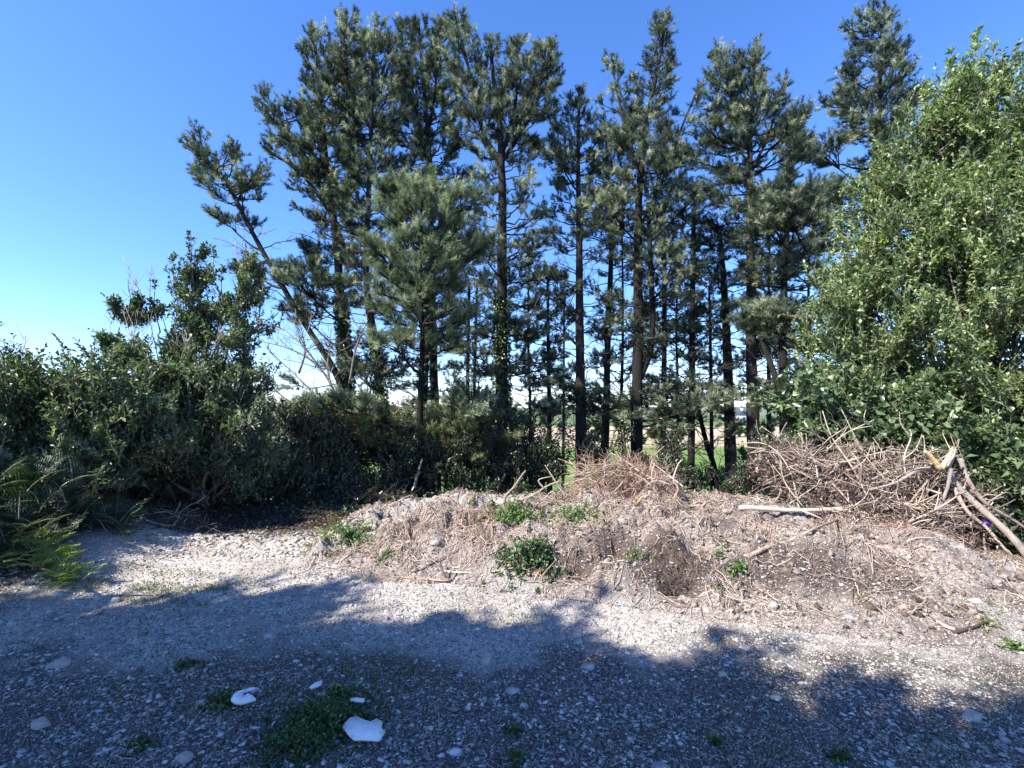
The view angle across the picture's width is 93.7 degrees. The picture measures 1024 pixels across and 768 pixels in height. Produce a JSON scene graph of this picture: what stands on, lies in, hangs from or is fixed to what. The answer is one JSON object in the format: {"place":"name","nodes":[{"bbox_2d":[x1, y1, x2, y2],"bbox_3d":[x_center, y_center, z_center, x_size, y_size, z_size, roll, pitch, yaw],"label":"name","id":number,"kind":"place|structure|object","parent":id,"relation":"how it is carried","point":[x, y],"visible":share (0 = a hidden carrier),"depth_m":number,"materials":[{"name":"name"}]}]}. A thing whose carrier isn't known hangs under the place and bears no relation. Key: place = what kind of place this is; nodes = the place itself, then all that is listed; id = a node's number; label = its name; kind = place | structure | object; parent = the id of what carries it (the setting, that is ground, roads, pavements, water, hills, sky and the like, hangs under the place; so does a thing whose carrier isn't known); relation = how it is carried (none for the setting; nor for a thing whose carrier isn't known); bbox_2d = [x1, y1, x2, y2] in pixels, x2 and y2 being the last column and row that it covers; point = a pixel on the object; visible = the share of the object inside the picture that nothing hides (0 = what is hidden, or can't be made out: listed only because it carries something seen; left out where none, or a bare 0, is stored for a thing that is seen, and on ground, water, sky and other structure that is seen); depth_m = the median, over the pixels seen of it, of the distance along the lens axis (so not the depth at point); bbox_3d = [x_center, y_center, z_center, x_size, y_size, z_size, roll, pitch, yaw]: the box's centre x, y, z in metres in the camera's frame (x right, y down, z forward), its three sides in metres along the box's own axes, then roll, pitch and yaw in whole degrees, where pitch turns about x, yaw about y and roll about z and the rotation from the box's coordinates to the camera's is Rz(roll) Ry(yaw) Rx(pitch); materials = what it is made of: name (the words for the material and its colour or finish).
{"place":"outdoors","nodes":[
{"label":"outdoors","id":0,"kind":"place"},
{"bbox_2d":[0,407,1023,767],"bbox_3d":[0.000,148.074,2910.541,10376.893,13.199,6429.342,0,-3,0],"label":"ground","id":1,"kind":"structure","parent":0,"point":[96,537],"depth_m":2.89,"materials":[{"name":"gravel"}]},
{"bbox_2d":[30,716,50,729],"bbox_3d":[-2.374,1.714,2.422,0.090,0.065,0.060,1,-3,-21],"label":"stone","id":2,"kind":"object","parent":1,"relation":"on","point":[40,723],"visible":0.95,"depth_m":2.41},
{"bbox_2d":[0,402,97,521],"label":"hazel bush","id":3,"kind":"object","parent":1,"relation":"on","point":[62,447],"visible":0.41,"depth_m":5.37,"materials":[{"name":"green plant"}]},
{"bbox_2d":[0,528,105,590],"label":"fern","id":4,"kind":"object","parent":1,"relation":"on","point":[49,555],"visible":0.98,"depth_m":4.29,"materials":[{"name":"plant"}]},
{"bbox_2d":[0,449,108,565],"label":"bracken","id":5,"kind":"object","parent":1,"relation":"on","point":[43,506],"visible":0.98,"depth_m":4.74,"materials":[{"name":"plant"}]},
{"bbox_2d":[45,656,71,668],"bbox_3d":[-2.814,1.741,2.984,0.138,0.081,0.080,0,-3,0],"label":"stone","id":6,"kind":"object","parent":1,"relation":"on","point":[64,662],"visible":0.84,"depth_m":2.96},
{"bbox_2d":[0,321,203,509],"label":"hedge bush","id":7,"kind":"object","parent":1,"relation":"on","point":[91,408],"visible":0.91,"depth_m":5.76,"materials":[{"name":"green plant"}]},
{"bbox_2d":[72,491,163,538],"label":"bracken","id":8,"kind":"object","parent":1,"relation":"on","point":[121,522],"visible":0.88,"depth_m":5.43,"materials":[{"name":"plant"}]},
{"bbox_2d":[122,732,160,757],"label":"weed plant","id":9,"kind":"object","parent":1,"relation":"on","point":[140,739],"visible":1,"depth_m":2.28,"materials":[{"name":"green plant"}]},
{"bbox_2d":[92,494,235,536],"bbox_3d":[-4.374,1.636,6.116,1.871,0.684,0.823,1,-3,-11],"label":"brushwood pile","id":10,"kind":"object","parent":1,"relation":"on","point":[176,518],"visible":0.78,"depth_m":6.06,"materials":[{"name":"brown plant"}]},
{"bbox_2d":[55,444,280,506],"bbox_3d":[-5.265,1.311,7.326,2.126,1.992,2.874,-2,-3,30],"label":"elder bush","id":11,"kind":"object","parent":1,"relation":"on","point":[154,484],"visible":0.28,"depth_m":6.87,"materials":[{"name":"green plant"}]},
{"bbox_2d":[174,750,193,763],"bbox_3d":[-1.499,1.711,2.198,0.075,0.064,0.060,0,-3,0],"label":"stone","id":12,"kind":"object","parent":1,"relation":"on","point":[185,757],"visible":0.92,"depth_m":2.18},
{"bbox_2d":[164,656,208,673],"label":"weed plant","id":13,"kind":"object","parent":1,"relation":"on","point":[187,663],"visible":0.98,"depth_m":2.98,"materials":[{"name":"green plant"}]},
{"bbox_2d":[87,227,298,506],"bbox_3d":[-4.844,-0.376,7.224,3.001,4.474,1.829,0,-3,0],"label":"ivy clad thicket","id":14,"kind":"object","parent":1,"relation":"on","point":[214,400],"visible":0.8,"depth_m":7.33,"materials":[{"name":"green plant"}]},
{"bbox_2d":[60,488,374,545],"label":"leaf litter","id":15,"kind":"object","parent":1,"relation":"on","point":[253,518],"visible":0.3,"depth_m":6.77,"materials":[{"name":"plant"}]},
{"bbox_2d":[183,687,251,712],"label":"weed plant","id":16,"kind":"object","parent":1,"relation":"on","point":[222,697],"visible":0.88,"depth_m":2.59,"materials":[{"name":"green plant"}]},
{"bbox_2d":[231,687,259,704],"bbox_3d":[-1.449,1.694,2.603,0.131,0.049,0.140,1,-3,-17],"label":"curved shard","id":17,"kind":"object","parent":1,"relation":"on","point":[239,697],"visible":1,"depth_m":2.57,"materials":[{"name":"white plastic"}]},
{"bbox_2d":[176,115,344,503],"bbox_3d":[-6.308,-1.597,12.055,4.502,9.824,2.373,0,-3,0],"label":"pine tree","id":18,"kind":"object","parent":1,"relation":"on","point":[202,167],"visible":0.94,"depth_m":11.98,"materials":[{"name":"green plant"}]},
{"bbox_2d":[221,713,374,767],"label":"weed plant","id":19,"kind":"object","parent":1,"relation":"on","point":[296,736],"visible":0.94,"depth_m":2.26,"materials":[{"name":"green plant"}]},
{"bbox_2d":[231,392,380,507],"bbox_3d":[-4.032,1.287,8.851,3.130,2.420,2.805,0,-3,0],"label":"ivy clad thicket","id":20,"kind":"object","parent":1,"relation":"on","point":[300,468],"visible":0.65,"depth_m":8.61,"materials":[{"name":"green plant"}]},
{"bbox_2d":[252,288,380,404],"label":"dead tree","id":21,"kind":"object","parent":1,"relation":"on","point":[312,359],"visible":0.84,"depth_m":10.62,"materials":[{"name":"wood"}]},
{"bbox_2d":[245,687,403,760],"bbox_3d":[-0.966,1.694,2.458,0.798,0.128,0.566,0,-3,0],"label":"weed plant","id":22,"kind":"object","parent":1,"relation":"on","point":[329,712],"visible":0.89,"depth_m":2.45,"materials":[{"name":"green plant"}]},
{"bbox_2d":[250,16,409,462],"bbox_3d":[-4.897,-3.306,12.445,4.375,13.339,3.659,0,-3,0],"label":"pine tree","id":23,"kind":"object","parent":1,"relation":"on","point":[313,169],"visible":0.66,"depth_m":12.43,"materials":[{"name":"green plant"}]},
{"bbox_2d":[248,477,421,515],"bbox_3d":[-2.818,1.819,7.791,2.646,0.553,1.057,2,-3,-27],"label":"brushwood pile","id":24,"kind":"object","parent":1,"relation":"on","point":[372,493],"visible":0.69,"depth_m":7.93,"materials":[{"name":"brown plant"}]},
{"bbox_2d":[266,389,412,458],"bbox_3d":[-3.441,1.456,10.070,2.881,2.728,3.208,-2,-4,36],"label":"bush","id":25,"kind":"object","parent":1,"relation":"on","point":[349,425],"visible":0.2,"depth_m":9.51,"materials":[{"name":"green plant"}]},
{"bbox_2d":[307,677,380,701],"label":"weed plant","id":26,"kind":"object","parent":1,"relation":"on","point":[341,690],"visible":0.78,"depth_m":2.67,"materials":[{"name":"green plant"}]},
{"bbox_2d":[296,2,427,479],"bbox_3d":[-3.761,-3.304,12.197,3.027,13.451,3.117,2,-4,-34],"label":"pine tree","id":27,"kind":"object","parent":1,"relation":"on","point":[371,66],"visible":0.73,"depth_m":12.18,"materials":[{"name":"green plant"}]},
{"bbox_2d":[342,716,384,741],"bbox_3d":[-0.726,1.690,2.350,0.226,0.029,0.135,-1,-3,11],"label":"broken sheet","id":28,"kind":"object","parent":1,"relation":"on","point":[355,728],"visible":1,"depth_m":2.34,"materials":[{"name":"white plastic"}]},
{"bbox_2d":[274,160,501,497],"bbox_3d":[-2.494,-0.948,9.693,4.654,7.246,2.809,0,-3,0],"label":"pine tree","id":29,"kind":"object","parent":1,"relation":"on","point":[473,247],"visible":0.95,"depth_m":9.38,"materials":[{"name":"green plant"}]},
{"bbox_2d":[308,392,484,503],"bbox_3d":[-2.548,1.479,9.999,4.007,2.622,2.948,0,-3,0],"label":"ivy clad thicket","id":30,"kind":"object","parent":1,"relation":"on","point":[401,469],"visible":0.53,"depth_m":9.40,"materials":[{"name":"green plant"}]},
{"bbox_2d":[346,401,454,457],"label":"bush","id":31,"kind":"object","parent":1,"relation":"on","point":[366,431],"visible":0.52,"depth_m":9.53,"materials":[{"name":"green plant"}]},
{"bbox_2d":[367,10,482,495],"bbox_3d":[-2.578,-3.663,13.640,3.628,14.467,3.217,0,-3,0],"label":"pine tree","id":32,"kind":"object","parent":1,"relation":"on","point":[425,135],"visible":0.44,"depth_m":13.54,"materials":[{"name":"green plant"}]},
{"bbox_2d":[387,271,480,491],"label":"pine tree","id":33,"kind":"object","parent":1,"relation":"on","point":[426,388],"visible":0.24,"depth_m":12.72,"materials":[{"name":"green plant"}]},
{"bbox_2d":[43,470,877,515],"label":"undergrowth","id":34,"kind":"object","parent":1,"relation":"on","point":[332,501],"visible":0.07,"depth_m":8.03,"materials":[{"name":"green plant"}]},
{"bbox_2d":[406,391,530,471],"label":"bush","id":35,"kind":"object","parent":1,"relation":"on","point":[491,418],"visible":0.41,"depth_m":9.89,"materials":[{"name":"green plant"}]},
{"bbox_2d":[439,273,514,477],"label":"pine tree","id":36,"kind":"object","parent":1,"relation":"on","point":[468,366],"visible":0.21,"depth_m":12.98,"materials":[{"name":"green plant"}]},
{"bbox_2d":[423,390,575,496],"bbox_3d":[-0.362,1.492,10.315,3.540,2.780,2.751,0,-3,0],"label":"ivy clad thicket","id":37,"kind":"object","parent":1,"relation":"on","point":[535,455],"visible":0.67,"depth_m":10.08,"materials":[{"name":"green plant"}]},
{"bbox_2d":[437,0,565,487],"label":"pine tree","id":38,"kind":"object","parent":1,"relation":"on","point":[503,322],"visible":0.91,"depth_m":12.01,"materials":[{"name":"green plant"}]},
{"bbox_2d":[0,482,1023,767],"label":"straw litter","id":39,"kind":"object","parent":1,"relation":"on","point":[686,510],"visible":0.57,"depth_m":4.37,"materials":[{"name":"plant"}]},
{"bbox_2d":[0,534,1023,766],"bbox_3d":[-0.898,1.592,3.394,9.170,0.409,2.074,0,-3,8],"label":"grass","id":40,"kind":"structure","parent":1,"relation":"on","point":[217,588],"depth_m":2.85,"materials":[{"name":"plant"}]},
{"bbox_2d":[0,585,1023,751],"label":"ground moss","id":41,"kind":"object","parent":1,"relation":"on","point":[70,637],"visible":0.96,"depth_m":3.12,"materials":[{"name":"green plant"}]},
{"bbox_2d":[494,747,530,767],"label":"weed plant","id":42,"kind":"object","parent":1,"relation":"on","point":[513,756],"visible":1,"depth_m":2.19,"materials":[{"name":"green plant"}]},
{"bbox_2d":[502,722,530,738],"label":"weed plant","id":43,"kind":"object","parent":1,"relation":"on","point":[514,729],"visible":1,"depth_m":2.38,"materials":[{"name":"green plant"}]},
{"bbox_2d":[488,237,572,492],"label":"pine tree","id":44,"kind":"object","parent":1,"relation":"on","point":[529,388],"visible":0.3,"depth_m":13.84,"materials":[{"name":"green plant"}]},
{"bbox_2d":[514,254,590,494],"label":"pine tree","id":45,"kind":"object","parent":1,"relation":"on","point":[563,319],"visible":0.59,"depth_m":12.85,"materials":[{"name":"green plant"}]},
{"bbox_2d":[532,282,597,493],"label":"pine tree","id":46,"kind":"object","parent":1,"relation":"on","point":[555,394],"visible":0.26,"depth_m":13.55,"materials":[{"name":"green plant"}]},
{"bbox_2d":[529,81,645,488],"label":"pine tree","id":47,"kind":"object","parent":1,"relation":"on","point":[563,155],"visible":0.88,"depth_m":12.58,"materials":[{"name":"green plant"}]},
{"bbox_2d":[574,419,630,439],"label":"hedgerow tree","id":48,"kind":"object","parent":1,"relation":"on","point":[612,423],"visible":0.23,"depth_m":88.40,"materials":[{"name":"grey plant"}]},
{"bbox_2d":[554,112,665,480],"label":"pine tree","id":49,"kind":"object","parent":1,"relation":"on","point":[607,154],"visible":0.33,"depth_m":13.20,"materials":[{"name":"green plant"}]},
{"bbox_2d":[584,193,659,486],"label":"pine tree","id":50,"kind":"object","parent":1,"relation":"on","point":[611,331],"visible":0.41,"depth_m":13.39,"materials":[{"name":"green plant"}]},
{"bbox_2d":[538,416,768,494],"bbox_3d":[3.380,1.939,10.818,5.706,2.398,1.835,-1,-3,11],"label":"broom bush","id":51,"kind":"object","parent":1,"relation":"on","point":[672,446],"visible":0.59,"depth_m":10.71,"materials":[{"name":"green plant"}]},
{"bbox_2d":[294,483,1023,649],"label":"spoil heap","id":52,"kind":"object","parent":1,"relation":"on","point":[730,526],"visible":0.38,"depth_m":4.16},
{"bbox_2d":[313,517,392,562],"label":"weed plant","id":53,"kind":"object","parent":52,"relation":"on","point":[348,532],"visible":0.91,"depth_m":5.05,"materials":[{"name":"green plant"}]},
{"bbox_2d":[338,503,471,558],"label":"dry stalks","id":54,"kind":"object","parent":52,"relation":"on","point":[363,546],"visible":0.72,"depth_m":5.06,"materials":[{"name":"plant"}]},
{"bbox_2d":[439,495,526,559],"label":"dry stalks","id":55,"kind":"object","parent":52,"relation":"on","point":[484,521],"visible":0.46,"depth_m":4.96,"materials":[{"name":"plant"}]},
{"bbox_2d":[450,492,562,539],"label":"weed plant","id":56,"kind":"object","parent":52,"relation":"on","point":[517,515],"visible":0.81,"depth_m":5.22,"materials":[{"name":"green plant"}]},
{"bbox_2d":[479,526,565,593],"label":"weed plant","id":57,"kind":"object","parent":52,"relation":"on","point":[531,550],"visible":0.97,"depth_m":4.39,"materials":[{"name":"green plant"}]},
{"bbox_2d":[520,499,614,535],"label":"weed plant","id":58,"kind":"object","parent":52,"relation":"on","point":[576,512],"visible":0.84,"depth_m":5.06,"materials":[{"name":"green plant"}]},
{"bbox_2d":[556,501,625,528],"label":"dry stalks","id":59,"kind":"object","parent":52,"relation":"on","point":[601,511],"visible":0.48,"depth_m":5.04,"materials":[{"name":"plant"}]},
{"bbox_2d":[555,444,694,502],"bbox_3d":[1.379,1.090,5.782,1.736,0.881,1.086,0,-3,0],"label":"brushwood pile","id":60,"kind":"object","parent":52,"relation":"on","point":[626,491],"visible":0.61,"depth_m":5.72,"materials":[{"name":"wood"}]},
{"bbox_2d":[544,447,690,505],"bbox_3d":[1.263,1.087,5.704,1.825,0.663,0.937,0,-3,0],"label":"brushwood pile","id":61,"kind":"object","parent":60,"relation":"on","point":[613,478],"visible":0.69,"depth_m":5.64,"materials":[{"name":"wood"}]},
{"bbox_2d":[629,456,682,498],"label":"branch","id":62,"kind":"object","parent":61,"relation":"on","point":[650,484],"visible":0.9,"depth_m":5.44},
{"bbox_2d":[607,544,663,581],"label":"weed plant","id":63,"kind":"object","parent":52,"relation":"on","point":[633,554],"visible":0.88,"depth_m":4.22,"materials":[{"name":"green plant"}]},
{"bbox_2d":[594,482,706,518],"bbox_3d":[1.477,1.410,5.295,1.231,0.702,0.907,0,-3,0],"label":"brushwood pile","id":64,"kind":"object","parent":52,"relation":"on","point":[670,507],"visible":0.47,"depth_m":5.22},
{"bbox_2d":[639,531,713,601],"bbox_3d":[1.438,1.569,4.194,0.669,0.495,0.434,0,-3,0],"label":"root ball","id":65,"kind":"object","parent":52,"relation":"on","point":[666,584],"visible":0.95,"depth_m":4.19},
{"bbox_2d":[724,552,749,579],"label":"weed plant","id":66,"kind":"object","parent":52,"relation":"on","point":[738,567],"visible":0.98,"depth_m":4.03,"materials":[{"name":"green plant"}]},
{"bbox_2d":[746,519,837,557],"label":"branch","id":67,"kind":"object","parent":52,"relation":"on","point":[760,550],"visible":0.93,"depth_m":4.20,"materials":[{"name":"brown wood"}]},
{"bbox_2d":[738,505,851,519],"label":"branch","id":68,"kind":"object","parent":52,"relation":"on","point":[772,509],"visible":0.94,"depth_m":5.03,"materials":[{"name":"brown wood"}]},
{"bbox_2d":[804,510,848,532],"bbox_3d":[3.190,1.415,4.893,0.487,0.261,0.397,0,-3,0],"label":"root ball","id":69,"kind":"object","parent":52,"relation":"on","point":[836,524],"visible":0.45,"depth_m":4.87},
{"bbox_2d":[745,410,1000,549],"bbox_3d":[3.829,1.071,5.195,2.276,1.666,1.584,-1,-3,15],"label":"brushwood pile","id":70,"kind":"object","parent":52,"relation":"on","point":[873,456],"visible":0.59,"depth_m":5.06,"materials":[{"name":"brown wood"}]},
{"bbox_2d":[742,420,805,507],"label":"branch","id":71,"kind":"object","parent":70,"relation":"on","point":[781,457],"visible":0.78,"depth_m":5.50,"materials":[{"name":"brown wood"}]},
{"bbox_2d":[820,411,872,508],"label":"branch","id":72,"kind":"object","parent":70,"relation":"on","point":[854,471],"visible":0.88,"depth_m":5.20,"materials":[{"name":"brown wood"}]},
{"bbox_2d":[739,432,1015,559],"bbox_3d":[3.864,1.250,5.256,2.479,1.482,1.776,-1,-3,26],"label":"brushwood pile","id":73,"kind":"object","parent":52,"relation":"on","point":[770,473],"visible":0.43,"depth_m":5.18,"materials":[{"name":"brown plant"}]},
{"bbox_2d":[957,458,1023,527],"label":"branch","id":74,"kind":"object","parent":73,"relation":"on","point":[962,465],"visible":0.94,"depth_m":4.87,"materials":[{"name":"grey plant"}]},
{"bbox_2d":[869,514,995,557],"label":"dry stalks","id":75,"kind":"object","parent":52,"relation":"on","point":[904,527],"visible":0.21,"depth_m":4.45,"materials":[{"name":"plant"}]},
{"bbox_2d":[951,487,1012,554],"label":"branch","id":76,"kind":"object","parent":52,"relation":"on","point":[963,505],"visible":0.79,"depth_m":4.71,"materials":[{"name":"brown wood"}]},
{"bbox_2d":[965,613,1004,632],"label":"weed plant","id":77,"kind":"object","parent":52,"relation":"on","point":[985,620],"visible":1,"depth_m":3.35,"materials":[{"name":"green plant"}]},
{"bbox_2d":[299,480,1023,632],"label":"clods","id":78,"kind":"object","parent":1,"relation":"on","point":[916,600],"visible":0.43,"depth_m":4.03,"materials":[{"name":"soil"}]},
{"bbox_2d":[643,424,686,443],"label":"hedgerow tree","id":79,"kind":"object","parent":1,"relation":"on","point":[653,436],"visible":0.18,"depth_m":76.76,"materials":[{"name":"green plant"}]},
{"bbox_2d":[575,4,763,491],"bbox_3d":[3.617,-3.155,11.785,4.479,13.082,3.352,0,-3,0],"label":"pine tree","id":80,"kind":"object","parent":1,"relation":"on","point":[630,131],"visible":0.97,"depth_m":11.49,"materials":[{"name":"green plant"}]},
{"bbox_2d":[622,269,721,492],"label":"pine tree","id":81,"kind":"object","parent":1,"relation":"on","point":[676,353],"visible":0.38,"depth_m":12.80,"materials":[{"name":"green plant"}]},
{"bbox_2d":[626,215,718,491],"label":"pine tree","id":82,"kind":"object","parent":1,"relation":"on","point":[663,314],"visible":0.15,"depth_m":14.18,"materials":[{"name":"green plant"}]},
{"bbox_2d":[622,202,746,493],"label":"pine tree","id":83,"kind":"object","parent":1,"relation":"on","point":[691,325],"visible":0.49,"depth_m":12.32,"materials":[{"name":"green plant"}]},
{"bbox_2d":[609,435,779,494],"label":"young bush","id":84,"kind":"object","parent":1,"relation":"on","point":[742,451],"visible":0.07,"depth_m":16.73,"materials":[{"name":"green plant"}]},
{"bbox_2d":[649,220,767,496],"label":"pine tree","id":85,"kind":"object","parent":1,"relation":"on","point":[730,448],"visible":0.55,"depth_m":12.65,"materials":[{"name":"green plant"}]},
{"bbox_2d":[672,257,745,491],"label":"pine tree","id":86,"kind":"object","parent":1,"relation":"on","point":[711,434],"visible":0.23,"depth_m":13.53,"materials":[{"name":"green plant"}]},
{"bbox_2d":[701,733,727,748],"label":"weed plant","id":87,"kind":"object","parent":1,"relation":"on","point":[715,740],"visible":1,"depth_m":2.30,"materials":[{"name":"green plant"}]},
{"bbox_2d":[736,424,777,436],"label":"hedgerow tree","id":88,"kind":"object","parent":1,"relation":"on","point":[741,428],"visible":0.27,"depth_m":98.53,"materials":[{"name":"green plant"}]},
{"bbox_2d":[675,32,846,495],"bbox_3d":[6.033,-2.772,12.213,3.526,12.444,3.676,2,-4,-34],"label":"pine tree","id":89,"kind":"object","parent":1,"relation":"on","point":[789,130],"visible":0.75,"depth_m":11.98,"materials":[{"name":"green plant"}]},
{"bbox_2d":[716,231,805,496],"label":"pine tree","id":90,"kind":"object","parent":1,"relation":"on","point":[768,425],"visible":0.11,"depth_m":13.52,"materials":[{"name":"green plant"}]},
{"bbox_2d":[717,157,861,501],"bbox_3d":[6.180,-0.979,10.471,3.126,8.372,4.889,-1,-3,22],"label":"pine tree","id":91,"kind":"object","parent":1,"relation":"on","point":[768,217],"visible":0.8,"depth_m":10.53,"materials":[{"name":"green plant"}]},
{"bbox_2d":[761,216,855,500],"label":"pine tree","id":92,"kind":"object","parent":1,"relation":"on","point":[773,350],"visible":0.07,"depth_m":12.55,"materials":[{"name":"green plant"}]},
{"bbox_2d":[819,745,862,767],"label":"weed plant","id":93,"kind":"object","parent":1,"relation":"on","point":[844,757],"visible":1,"depth_m":2.18,"materials":[{"name":"green plant"}]},
{"bbox_2d":[791,0,933,490],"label":"pine tree","id":94,"kind":"object","parent":1,"relation":"on","point":[851,114],"visible":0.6,"depth_m":12.51,"materials":[{"name":"green plant"}]},
{"bbox_2d":[737,343,1023,535],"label":"bramble bush","id":95,"kind":"object","parent":1,"relation":"on","point":[801,412],"visible":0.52,"depth_m":5.86,"materials":[{"name":"green plant"}]},
{"bbox_2d":[773,22,1023,532],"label":"sallow tree","id":96,"kind":"object","parent":1,"relation":"on","point":[964,230],"visible":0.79,"depth_m":6.21,"materials":[{"name":"green plant"}]},
{"bbox_2d":[865,449,1023,557],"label":"branch","id":97,"kind":"object","parent":1,"relation":"on","point":[1015,541],"visible":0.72,"depth_m":4.80,"materials":[{"name":"grey plant"}]},
{"bbox_2d":[923,450,942,469],"bbox_3d":[4.236,0.766,4.834,0.201,0.204,0.059,0,-3,-10],"label":"splinter","id":98,"kind":"object","parent":97,"relation":"on","point":[935,462],"visible":1,"depth_m":4.82,"materials":[{"name":"brown wood"}]},
{"bbox_2d":[872,422,1023,554],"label":"undergrowth shrub","id":99,"kind":"object","parent":1,"relation":"on","point":[1012,526],"visible":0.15,"depth_m":5.14,"materials":[{"name":"green plant"}]},
{"bbox_2d":[962,709,981,722],"bbox_3d":[2.362,1.716,2.468,0.083,0.069,0.052,0,-3,0],"label":"stone","id":100,"kind":"object","parent":1,"relation":"on","point":[972,715],"visible":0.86,"depth_m":2.46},
{"bbox_2d":[993,636,1023,652],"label":"weed plant","id":101,"kind":"object","parent":1,"relation":"on","point":[1011,644],"visible":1,"depth_m":3.18,"materials":[{"name":"green plant"}]},
{"bbox_2d":[0,0,1023,406],"label":"sky","id":102,"kind":"structure","parent":0,"point":[96,96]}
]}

